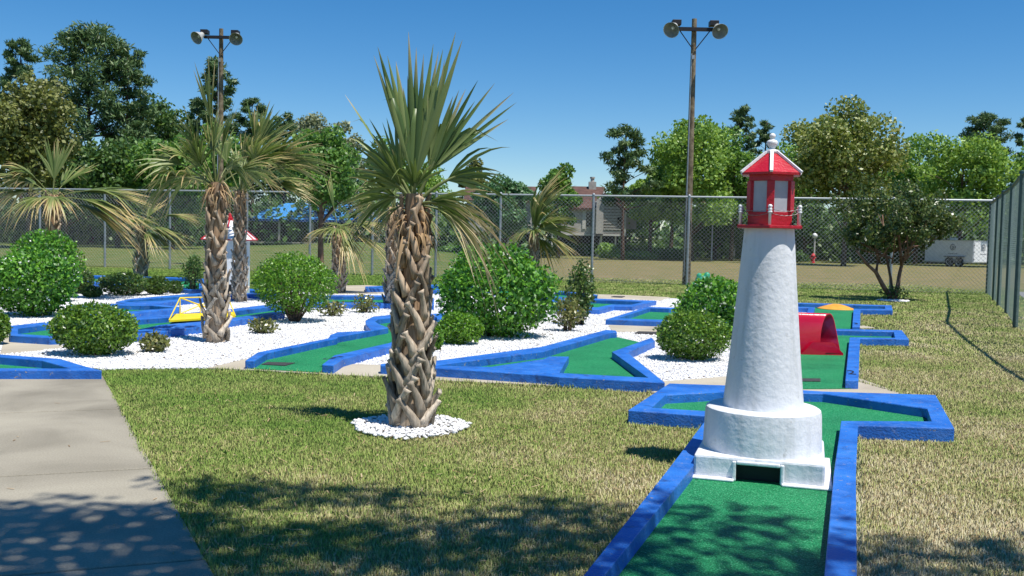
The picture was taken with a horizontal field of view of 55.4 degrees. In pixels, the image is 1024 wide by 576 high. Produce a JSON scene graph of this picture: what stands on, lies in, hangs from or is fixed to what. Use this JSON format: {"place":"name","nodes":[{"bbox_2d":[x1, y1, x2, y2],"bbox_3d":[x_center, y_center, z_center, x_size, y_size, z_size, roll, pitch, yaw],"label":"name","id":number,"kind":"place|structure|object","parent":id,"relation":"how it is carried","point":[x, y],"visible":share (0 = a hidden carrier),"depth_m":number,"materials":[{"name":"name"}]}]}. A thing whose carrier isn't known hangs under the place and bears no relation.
{"place":"outdoors","nodes":[
{"label":"outdoors","id":0,"kind":"place"},
{"bbox_2d":[0,337,61,353],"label":"concrete path","id":1,"kind":"structure","parent":0,"point":[8,347],"depth_m":12.61,"materials":[{"name":"beige concrete"}]},
{"bbox_2d":[0,376,212,575],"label":"pavement","id":2,"kind":"structure","parent":0,"point":[64,506],"depth_m":5.75,"materials":[{"name":"concrete"}]},
{"bbox_2d":[310,285,383,293],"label":"concrete path","id":3,"kind":"structure","parent":0,"point":[355,289],"depth_m":26.28,"materials":[{"name":"beige concrete"}]},
{"bbox_2d":[0,240,1023,575],"bbox_3d":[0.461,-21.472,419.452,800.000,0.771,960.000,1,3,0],"label":"lawn ground","id":4,"kind":"structure","parent":0,"point":[672,270],"depth_m":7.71,"materials":[{"name":"green plant"}]},
{"bbox_2d":[0,37,43,205],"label":"pine tree","id":5,"kind":"object","parent":4,"relation":"on","point":[24,50],"visible":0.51,"depth_m":76.74,"materials":[{"name":"green plant"}]},
{"bbox_2d":[0,70,81,238],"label":"tree","id":6,"kind":"object","parent":4,"relation":"on","point":[30,117],"visible":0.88,"depth_m":58.55,"materials":[{"name":"green plant"}]},
{"bbox_2d":[0,354,101,378],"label":"golf hole","id":7,"kind":"object","parent":4,"relation":"on","point":[18,367],"visible":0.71,"depth_m":10.08,"materials":[{"name":"blue carpet"}]},
{"bbox_2d":[2,138,115,243],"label":"tree","id":8,"kind":"object","parent":4,"relation":"on","point":[77,160],"visible":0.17,"depth_m":69.28,"materials":[{"name":"green plant"}]},
{"bbox_2d":[34,19,157,243],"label":"pine tree","id":9,"kind":"object","parent":4,"relation":"on","point":[89,39],"visible":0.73,"depth_m":71.20,"materials":[{"name":"green plant"}]},
{"bbox_2d":[0,196,205,245],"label":"undergrowth","id":10,"kind":"object","parent":4,"relation":"on","point":[76,236],"visible":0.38,"depth_m":72.36,"materials":[{"name":"green plant"}]},
{"bbox_2d":[75,133,149,246],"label":"tree","id":11,"kind":"object","parent":4,"relation":"on","point":[110,157],"visible":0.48,"depth_m":64.51,"materials":[{"name":"green plant"}]},
{"bbox_2d":[96,43,169,244],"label":"pine tree","id":12,"kind":"object","parent":4,"relation":"on","point":[140,104],"visible":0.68,"depth_m":73.13,"materials":[{"name":"green plant"}]},
{"bbox_2d":[125,198,203,276],"bbox_3d":[-10.961,-1.581,30.958,2.682,2.700,2.030,1,3,0],"label":"palm tree","id":13,"kind":"object","parent":4,"relation":"on","point":[141,266],"visible":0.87,"depth_m":30.78,"materials":[{"name":"green plant"}]},
{"bbox_2d":[118,132,213,248],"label":"tree","id":14,"kind":"object","parent":4,"relation":"on","point":[141,150],"visible":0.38,"depth_m":63.00,"materials":[{"name":"green plant"}]},
{"bbox_2d":[124,93,208,200],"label":"tree","id":15,"kind":"object","parent":4,"relation":"on","point":[166,121],"visible":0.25,"depth_m":80.64,"materials":[{"name":"green plant"}]},
{"bbox_2d":[167,122,247,245],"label":"tree","id":16,"kind":"object","parent":4,"relation":"on","point":[229,182],"visible":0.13,"depth_m":75.30,"materials":[{"name":"green plant"}]},
{"bbox_2d":[191,28,242,181],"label":"light pole","id":17,"kind":"object","parent":4,"relation":"on","point":[235,37],"visible":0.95,"depth_m":40.93,"materials":[{"name":"brown wood"}]},
{"bbox_2d":[185,56,249,143],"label":"pine tree","id":18,"kind":"object","parent":4,"relation":"on","point":[229,90],"visible":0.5,"depth_m":80.99,"materials":[{"name":"green plant"}]},
{"bbox_2d":[231,97,281,244],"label":"pine tree","id":19,"kind":"object","parent":4,"relation":"on","point":[244,121],"visible":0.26,"depth_m":82.09,"materials":[{"name":"green plant"}]},
{"bbox_2d":[248,143,292,207],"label":"tree","id":20,"kind":"object","parent":4,"relation":"on","point":[274,195],"visible":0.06,"depth_m":90.44,"materials":[{"name":"green plant"}]},
{"bbox_2d":[262,110,302,244],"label":"pine tree","id":21,"kind":"object","parent":4,"relation":"on","point":[290,120],"visible":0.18,"depth_m":84.24,"materials":[{"name":"green plant"}]},
{"bbox_2d":[248,203,380,243],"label":"pavilion","id":22,"kind":"structure","parent":4,"relation":"on","point":[306,219],"depth_m":81.56,"materials":[{"name":"blue metal"}]},
{"bbox_2d":[294,111,336,138],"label":"tree","id":23,"kind":"object","parent":4,"relation":"on","point":[315,123],"visible":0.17,"depth_m":94.39,"materials":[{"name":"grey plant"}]},
{"bbox_2d":[278,124,364,282],"bbox_3d":[-5.502,-2.262,27.878,2.625,4.789,2.326,1,3,0],"label":"round tree","id":24,"kind":"object","parent":4,"relation":"on","point":[335,150],"visible":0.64,"depth_m":27.54,"materials":[{"name":"green plant"}]},
{"bbox_2d":[335,120,367,180],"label":"tree","id":25,"kind":"object","parent":4,"relation":"on","point":[345,125],"visible":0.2,"depth_m":97.01,"materials":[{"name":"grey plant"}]},
{"bbox_2d":[0,288,806,380],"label":"gravel bed","id":26,"kind":"object","parent":4,"relation":"on","point":[82,297],"visible":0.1,"depth_m":14.04,"materials":[{"name":"stone"}]},
{"bbox_2d":[0,309,12,342],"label":"bush","id":27,"kind":"object","parent":26,"relation":"on","point":[5,327],"visible":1,"depth_m":12.80,"materials":[{"name":"green plant"}]},
{"bbox_2d":[0,244,82,316],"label":"bush","id":28,"kind":"object","parent":26,"relation":"on","point":[37,292],"visible":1,"depth_m":16.67,"materials":[{"name":"green plant"}]},
{"bbox_2d":[9,228,86,288],"bbox_3d":[-9.639,-0.467,20.153,1.589,1.595,1.214,1,3,0],"label":"bush","id":29,"kind":"object","parent":26,"relation":"on","point":[40,239],"visible":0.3,"depth_m":19.98,"materials":[{"name":"green plant"}]},
{"bbox_2d":[0,138,159,264],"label":"palm tree","id":30,"kind":"object","parent":26,"relation":"on","point":[53,204],"visible":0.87,"depth_m":21.11,"materials":[{"name":"green plant"}]},
{"bbox_2d":[74,268,95,292],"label":"bush","id":31,"kind":"object","parent":26,"relation":"on","point":[87,277],"visible":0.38,"depth_m":22.92,"materials":[{"name":"green plant"}]},
{"bbox_2d":[42,299,139,354],"bbox_3d":[-5.196,0.498,12.061,1.173,0.736,0.934,1,3,0],"label":"bush","id":32,"kind":"object","parent":26,"relation":"on","point":[102,328],"visible":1,"depth_m":11.84,"materials":[{"name":"green plant"}]},
{"bbox_2d":[95,271,152,294],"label":"bush","id":33,"kind":"object","parent":26,"relation":"on","point":[132,285],"visible":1,"depth_m":22.45,"materials":[{"name":"green plant"}]},
{"bbox_2d":[71,304,178,316],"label":"golf hole","id":34,"kind":"object","parent":26,"relation":"on","point":[137,310],"visible":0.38,"depth_m":18.24,"materials":[{"name":"blue carpet"}]},
{"bbox_2d":[79,275,203,293],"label":"golf hole","id":35,"kind":"object","parent":26,"relation":"on","point":[185,290],"visible":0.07,"depth_m":26.34,"materials":[{"name":"blue carpet"}]},
{"bbox_2d":[10,304,284,344],"bbox_3d":[-5.370,0.555,16.441,2.397,0.145,7.234,2,3,20],"label":"golf hole","id":36,"kind":"object","parent":26,"relation":"on","point":[34,333],"visible":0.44,"depth_m":14.74,"materials":[{"name":"blue carpet"}]},
{"bbox_2d":[169,297,235,321],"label":"truss bridge","id":37,"kind":"structure","parent":36,"relation":"on","point":[182,316],"depth_m":16.34,"materials":[{"name":"yellow paint"}]},
{"bbox_2d":[138,328,172,351],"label":"shrub","id":38,"kind":"object","parent":26,"relation":"on","point":[155,341],"visible":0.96,"depth_m":12.40,"materials":[{"name":"green plant"}]},
{"bbox_2d":[144,275,171,294],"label":"bush","id":39,"kind":"object","parent":26,"relation":"on","point":[159,286],"visible":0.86,"depth_m":22.96,"materials":[{"name":"green plant"}]},
{"bbox_2d":[177,252,204,288],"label":"upright shrub","id":40,"kind":"object","parent":26,"relation":"on","point":[192,280],"visible":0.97,"depth_m":23.80,"materials":[{"name":"green plant"}]},
{"bbox_2d":[116,289,275,305],"bbox_3d":[-6.497,0.255,21.550,1.974,0.145,5.632,2,3,17],"label":"golf hole","id":41,"kind":"object","parent":26,"relation":"on","point":[170,300],"visible":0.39,"depth_m":20.44,"materials":[{"name":"blue carpet"}]},
{"bbox_2d":[201,213,257,293],"bbox_3d":[-6.678,-0.796,23.069,1.311,1.970,1.394,1,3,0],"label":"golf hut","id":42,"kind":"object","parent":41,"relation":"on","point":[250,237],"visible":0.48,"depth_m":22.69,"materials":[{"name":"white paint"}]},
{"bbox_2d":[135,58,280,342],"bbox_3d":[-4.220,-1.166,13.462,1.980,4.036,1.818,1,3,0],"label":"palm tree","id":43,"kind":"object","parent":26,"relation":"on","point":[215,328],"visible":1,"depth_m":13.54,"materials":[{"name":"green plant"}]},
{"bbox_2d":[182,99,338,301],"bbox_3d":[-5.436,-1.859,21.307,3.375,4.513,2.356,2,3,14],"label":"palm tree","id":44,"kind":"object","parent":26,"relation":"on","point":[265,134],"visible":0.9,"depth_m":21.27,"materials":[{"name":"green plant"}]},
{"bbox_2d":[247,317,281,333],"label":"shrub","id":45,"kind":"object","parent":26,"relation":"on","point":[262,325],"visible":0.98,"depth_m":14.93,"materials":[{"name":"green plant"}]},
{"bbox_2d":[250,250,340,321],"bbox_3d":[-3.774,-0.010,17.001,1.579,1.289,1.302,1,3,0],"label":"bush","id":46,"kind":"object","parent":26,"relation":"on","point":[280,286],"visible":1,"depth_m":16.75,"materials":[{"name":"green plant"}]},
{"bbox_2d":[317,299,348,315],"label":"shrub","id":47,"kind":"object","parent":26,"relation":"on","point":[335,309],"visible":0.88,"depth_m":18.24,"materials":[{"name":"green plant"}]},
{"bbox_2d":[298,172,385,292],"bbox_3d":[-4.214,-1.427,25.254,2.363,3.291,2.379,-1,4,-35],"label":"palm tree","id":48,"kind":"object","parent":26,"relation":"on","point":[339,251],"visible":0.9,"depth_m":25.10,"materials":[{"name":"green plant"}]},
{"bbox_2d":[245,313,443,373],"bbox_3d":[-2.057,0.724,14.599,1.409,0.149,7.456,2,3,7],"label":"golf hole","id":49,"kind":"object","parent":26,"relation":"on","point":[334,352],"visible":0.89,"depth_m":12.40,"materials":[{"name":"green carpet"}]},
{"bbox_2d":[351,293,379,312],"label":"shrub","id":50,"kind":"object","parent":26,"relation":"on","point":[363,307],"visible":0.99,"depth_m":19.19,"materials":[{"name":"green plant"}]},
{"bbox_2d":[306,295,433,309],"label":"golf hole","id":51,"kind":"object","parent":26,"relation":"on","point":[348,300],"visible":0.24,"depth_m":22.20,"materials":[{"name":"blue carpet"}]},
{"bbox_2d":[341,169,439,303],"bbox_3d":[-2.466,-1.074,20.600,2.198,3.164,1.898,2,3,16],"label":"palm tree","id":52,"kind":"object","parent":26,"relation":"on","point":[389,273],"visible":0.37,"depth_m":20.49,"materials":[{"name":"green plant"}]},
{"bbox_2d":[437,311,484,344],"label":"bush","id":53,"kind":"object","parent":26,"relation":"on","point":[455,331],"visible":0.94,"depth_m":13.95,"materials":[{"name":"green plant"}]},
{"bbox_2d":[433,239,563,337],"bbox_3d":[-0.218,-0.001,15.301,2.048,1.598,1.845,1,3,0],"label":"bush","id":54,"kind":"object","parent":26,"relation":"on","point":[529,285],"visible":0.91,"depth_m":14.86,"materials":[{"name":"green plant"}]},
{"bbox_2d":[380,330,664,391],"bbox_3d":[0.501,0.843,13.460,3.180,0.145,6.358,2,3,9],"label":"golf hole","id":55,"kind":"object","parent":26,"relation":"on","point":[605,359],"visible":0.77,"depth_m":11.46,"materials":[{"name":"green carpet"}]},
{"bbox_2d":[547,294,586,330],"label":"upright shrub","id":56,"kind":"object","parent":26,"relation":"on","point":[569,314],"visible":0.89,"depth_m":16.31,"materials":[{"name":"green plant"}]},
{"bbox_2d":[563,257,597,324],"bbox_3d":[1.222,0.064,17.517,0.660,1.278,0.511,1,3,0],"label":"upright shrub","id":57,"kind":"object","parent":26,"relation":"on","point":[587,291],"visible":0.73,"depth_m":17.43,"materials":[{"name":"green plant"}]},
{"bbox_2d":[552,298,655,313],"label":"golf hole","id":58,"kind":"object","parent":26,"relation":"on","point":[601,306],"visible":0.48,"depth_m":22.13,"materials":[{"name":"blue carpet"}]},
{"bbox_2d":[605,307,730,325],"bbox_3d":[3.493,0.572,19.649,2.445,0.145,4.821,2,3,15],"label":"golf hole","id":59,"kind":"object","parent":26,"relation":"on","point":[649,316],"visible":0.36,"depth_m":18.94,"materials":[{"name":"green carpet"}]},
{"bbox_2d":[652,307,731,359],"bbox_3d":[2.387,0.622,12.829,1.065,0.729,0.843,1,3,0],"label":"bush","id":60,"kind":"object","parent":26,"relation":"on","point":[671,331],"visible":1,"depth_m":12.63,"materials":[{"name":"green plant"}]},
{"bbox_2d":[669,273,737,338],"bbox_3d":[3.330,0.294,15.886,1.533,1.095,1.226,1,3,-9],"label":"bush","id":61,"kind":"object","parent":26,"relation":"on","point":[706,294],"visible":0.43,"depth_m":15.52,"materials":[{"name":"green plant"}]},
{"bbox_2d":[350,414,471,439],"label":"white chips","id":62,"kind":"object","parent":4,"relation":"on","point":[379,425],"visible":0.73,"depth_m":7.87,"materials":[{"name":"stone"}]},
{"bbox_2d":[329,32,524,427],"bbox_3d":[-0.712,-0.424,7.984,1.689,3.310,0.776,1,3,0],"label":"palm tree","id":63,"kind":"object","parent":4,"relation":"on","point":[421,134],"visible":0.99,"depth_m":7.90,"materials":[{"name":"green plant"}]},
{"bbox_2d":[398,162,455,214],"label":"tree","id":64,"kind":"object","parent":4,"relation":"on","point":[433,181],"visible":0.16,"depth_m":96.57,"materials":[{"name":"green plant"}]},
{"bbox_2d":[458,158,490,237],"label":"tree","id":65,"kind":"object","parent":4,"relation":"on","point":[475,163],"visible":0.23,"depth_m":91.31,"materials":[{"name":"green plant"}]},
{"bbox_2d":[365,285,624,298],"bbox_3d":[-0.572,0.135,26.118,6.761,0.145,3.457,3,3,23],"label":"golf hole","id":66,"kind":"object","parent":4,"relation":"on","point":[374,289],"visible":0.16,"depth_m":25.84,"materials":[{"name":"blue carpet"}]},
{"bbox_2d":[0,188,995,294],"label":"chain link fence","id":67,"kind":"object","parent":4,"relation":"on","point":[593,196],"visible":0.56,"depth_m":34.42,"materials":[{"name":"silver metal"}]},
{"bbox_2d":[464,186,536,252],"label":"house","id":68,"kind":"structure","parent":4,"relation":"on","point":[527,210],"depth_m":81.83,"materials":[{"name":"brown"}]},
{"bbox_2d":[470,173,535,247],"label":"tree","id":69,"kind":"object","parent":4,"relation":"on","point":[513,187],"visible":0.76,"depth_m":71.31,"materials":[{"name":"green plant"}]},
{"bbox_2d":[0,165,1023,264],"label":"undergrowth","id":70,"kind":"object","parent":4,"relation":"on","point":[661,238],"visible":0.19,"depth_m":81.41,"materials":[{"name":"green plant"}]},
{"bbox_2d":[1,388,1023,575],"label":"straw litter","id":71,"kind":"object","parent":4,"relation":"on","point":[517,494],"visible":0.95,"depth_m":5.93,"materials":[{"name":"plant"}]},
{"bbox_2d":[505,164,582,275],"bbox_3d":[1.066,-1.888,30.474,2.641,3.972,1.891,0,3,-27],"label":"palm tree","id":72,"kind":"object","parent":4,"relation":"on","point":[539,203],"visible":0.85,"depth_m":30.48,"materials":[{"name":"green plant"}]},
{"bbox_2d":[535,162,582,257],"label":"tree","id":73,"kind":"object","parent":4,"relation":"on","point":[566,171],"visible":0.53,"depth_m":69.98,"materials":[{"name":"green plant"}]},
{"bbox_2d":[557,177,635,256],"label":"house","id":74,"kind":"structure","parent":4,"relation":"on","point":[605,218],"depth_m":79.48,"materials":[{"name":"brown wood"}]},
{"bbox_2d":[595,242,619,258],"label":"bush","id":75,"kind":"object","parent":4,"relation":"on","point":[608,247],"visible":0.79,"depth_m":73.50,"materials":[{"name":"green plant"}]},
{"bbox_2d":[597,185,659,244],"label":"tree","id":76,"kind":"object","parent":4,"relation":"on","point":[639,225],"visible":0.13,"depth_m":81.51,"materials":[{"name":"green plant"}]},
{"bbox_2d":[598,123,664,259],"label":"pine tree","id":77,"kind":"object","parent":4,"relation":"on","point":[626,161],"visible":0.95,"depth_m":68.32,"materials":[{"name":"green plant"}]},
{"bbox_2d":[610,250,659,259],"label":"bush","id":78,"kind":"object","parent":4,"relation":"on","point":[642,255],"visible":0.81,"depth_m":71.55,"materials":[{"name":"green plant"}]},
{"bbox_2d":[626,165,677,251],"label":"tree","id":79,"kind":"object","parent":4,"relation":"on","point":[664,205],"visible":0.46,"depth_m":71.95,"materials":[{"name":"green plant"}]},
{"bbox_2d":[651,247,682,259],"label":"bush","id":80,"kind":"object","parent":4,"relation":"on","point":[665,253],"visible":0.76,"depth_m":72.46,"materials":[{"name":"green plant"}]},
{"bbox_2d":[643,114,737,260],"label":"tree","id":81,"kind":"object","parent":4,"relation":"on","point":[710,163],"visible":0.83,"depth_m":69.51,"materials":[{"name":"green plant"}]},
{"bbox_2d":[663,18,727,284],"bbox_3d":[6.141,-4.623,33.498,2.185,9.274,0.881,1,3,0],"label":"light pole","id":82,"kind":"object","parent":4,"relation":"on","point":[672,28],"visible":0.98,"depth_m":33.59,"materials":[{"name":"brown wood"}]},
{"bbox_2d":[693,205,742,259],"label":"tree","id":83,"kind":"object","parent":4,"relation":"on","point":[706,231],"visible":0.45,"depth_m":76.81,"materials":[{"name":"green plant"}]},
{"bbox_2d":[697,125,757,260],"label":"tree","id":84,"kind":"object","parent":4,"relation":"on","point":[739,181],"visible":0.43,"depth_m":72.88,"materials":[{"name":"green plant"}]},
{"bbox_2d":[728,104,757,160],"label":"pine tree","id":85,"kind":"object","parent":4,"relation":"on","point":[740,118],"visible":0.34,"depth_m":84.88,"materials":[{"name":"green plant"}]},
{"bbox_2d":[748,119,776,155],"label":"pine tree","id":86,"kind":"object","parent":4,"relation":"on","point":[764,137],"visible":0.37,"depth_m":87.06,"materials":[{"name":"green plant"}]},
{"bbox_2d":[584,383,953,575],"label":"golf hole","id":87,"kind":"object","parent":4,"relation":"on","point":[681,521],"visible":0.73,"depth_m":5.64,"materials":[{"name":"green carpet"}]},
{"bbox_2d":[693,133,831,490],"bbox_3d":[1.740,0.100,6.663,0.924,2.300,0.930,2,3,17],"label":"lighthouse","id":88,"kind":"object","parent":87,"relation":"on","point":[762,421],"visible":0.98,"depth_m":6.47,"materials":[{"name":"white paint"}]},
{"bbox_2d":[758,142,813,204],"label":"tree","id":89,"kind":"object","parent":4,"relation":"on","point":[792,154],"visible":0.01,"depth_m":78.65,"materials":[{"name":"green plant"}]},
{"bbox_2d":[792,200,831,261],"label":"tree","id":90,"kind":"object","parent":4,"relation":"on","point":[812,213],"visible":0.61,"depth_m":76.84,"materials":[{"name":"green plant"}]},
{"bbox_2d":[798,303,892,328],"bbox_3d":[6.761,0.587,20.637,2.469,0.149,6.914,2,3,20],"label":"golf hole","id":91,"kind":"object","parent":4,"relation":"on","point":[846,319],"visible":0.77,"depth_m":21.74,"materials":[{"name":"green carpet"}]},
{"bbox_2d":[779,94,912,265],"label":"tree","id":92,"kind":"object","parent":4,"relation":"on","point":[825,166],"visible":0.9,"depth_m":64.32,"materials":[{"name":"green plant"}]},
{"bbox_2d":[801,329,908,388],"bbox_3d":[4.372,0.913,13.651,2.476,0.149,7.325,2,3,18],"label":"golf hole","id":93,"kind":"object","parent":4,"relation":"on","point":[830,371],"visible":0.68,"depth_m":12.80,"materials":[{"name":"green carpet"}]},
{"bbox_2d":[798,312,842,354],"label":"tunnel","id":94,"kind":"structure","parent":93,"relation":"on","point":[818,333],"depth_m":13.61,"materials":[{"name":"red plastic"}]},
{"bbox_2d":[824,200,895,263],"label":"tree","id":95,"kind":"object","parent":4,"relation":"on","point":[833,232],"visible":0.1,"depth_m":75.78,"materials":[{"name":"green plant"}]},
{"bbox_2d":[827,177,965,299],"bbox_3d":[10.878,-1.395,27.301,3.415,3.511,2.993,-1,4,-31],"label":"crape myrtle","id":96,"kind":"object","parent":4,"relation":"on","point":[912,224],"visible":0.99,"depth_m":27.00,"materials":[{"name":"green plant"}]},
{"bbox_2d":[884,132,949,263],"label":"tree","id":97,"kind":"object","parent":4,"relation":"on","point":[908,173],"visible":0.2,"depth_m":77.17,"materials":[{"name":"green plant"}]},
{"bbox_2d":[923,238,987,266],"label":"cargo trailer","id":98,"kind":"object","parent":4,"relation":"on","point":[952,251],"visible":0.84,"depth_m":70.74,"materials":[{"name":"metal"}]},
{"bbox_2d":[911,129,1021,266],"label":"tree","id":99,"kind":"object","parent":4,"relation":"on","point":[985,164],"visible":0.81,"depth_m":70.59,"materials":[{"name":"green plant"}]},
{"bbox_2d":[958,111,1014,185],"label":"pine tree","id":100,"kind":"object","parent":4,"relation":"on","point":[982,122],"visible":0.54,"depth_m":92.82,"materials":[{"name":"green plant"}]},
{"bbox_2d":[983,145,1023,241],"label":"tree","id":101,"kind":"object","parent":4,"relation":"on","point":[1020,160],"visible":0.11,"depth_m":71.64,"materials":[{"name":"green plant"}]},
{"bbox_2d":[985,170,1023,328],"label":"tennis court fence","id":102,"kind":"object","parent":4,"relation":"on","point":[997,223],"visible":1,"depth_m":23.07,"materials":[{"name":"green metal"}]},
{"bbox_2d":[0,0,1023,239],"label":"sky","id":103,"kind":"structure","parent":0,"point":[574,71],"materials":[{"name":"blue"}]},
{"bbox_2d":[83,267,1023,356],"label":"grass","id":104,"kind":"structure","parent":0,"point":[991,303],"depth_m":25.47,"materials":[{"name":"green plant"}]},
{"bbox_2d":[208,359,898,393],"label":"concrete path","id":105,"kind":"structure","parent":0,"point":[370,369],"depth_m":10.86,"materials":[{"name":"beige concrete"}]},
{"bbox_2d":[604,319,657,331],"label":"concrete path","id":106,"kind":"structure","parent":0,"point":[622,328],"depth_m":17.02,"materials":[{"name":"beige concrete"}]},
{"bbox_2d":[595,294,669,300],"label":"concrete path","id":107,"kind":"structure","parent":0,"point":[608,296],"depth_m":25.81,"materials":[{"name":"beige concrete"}]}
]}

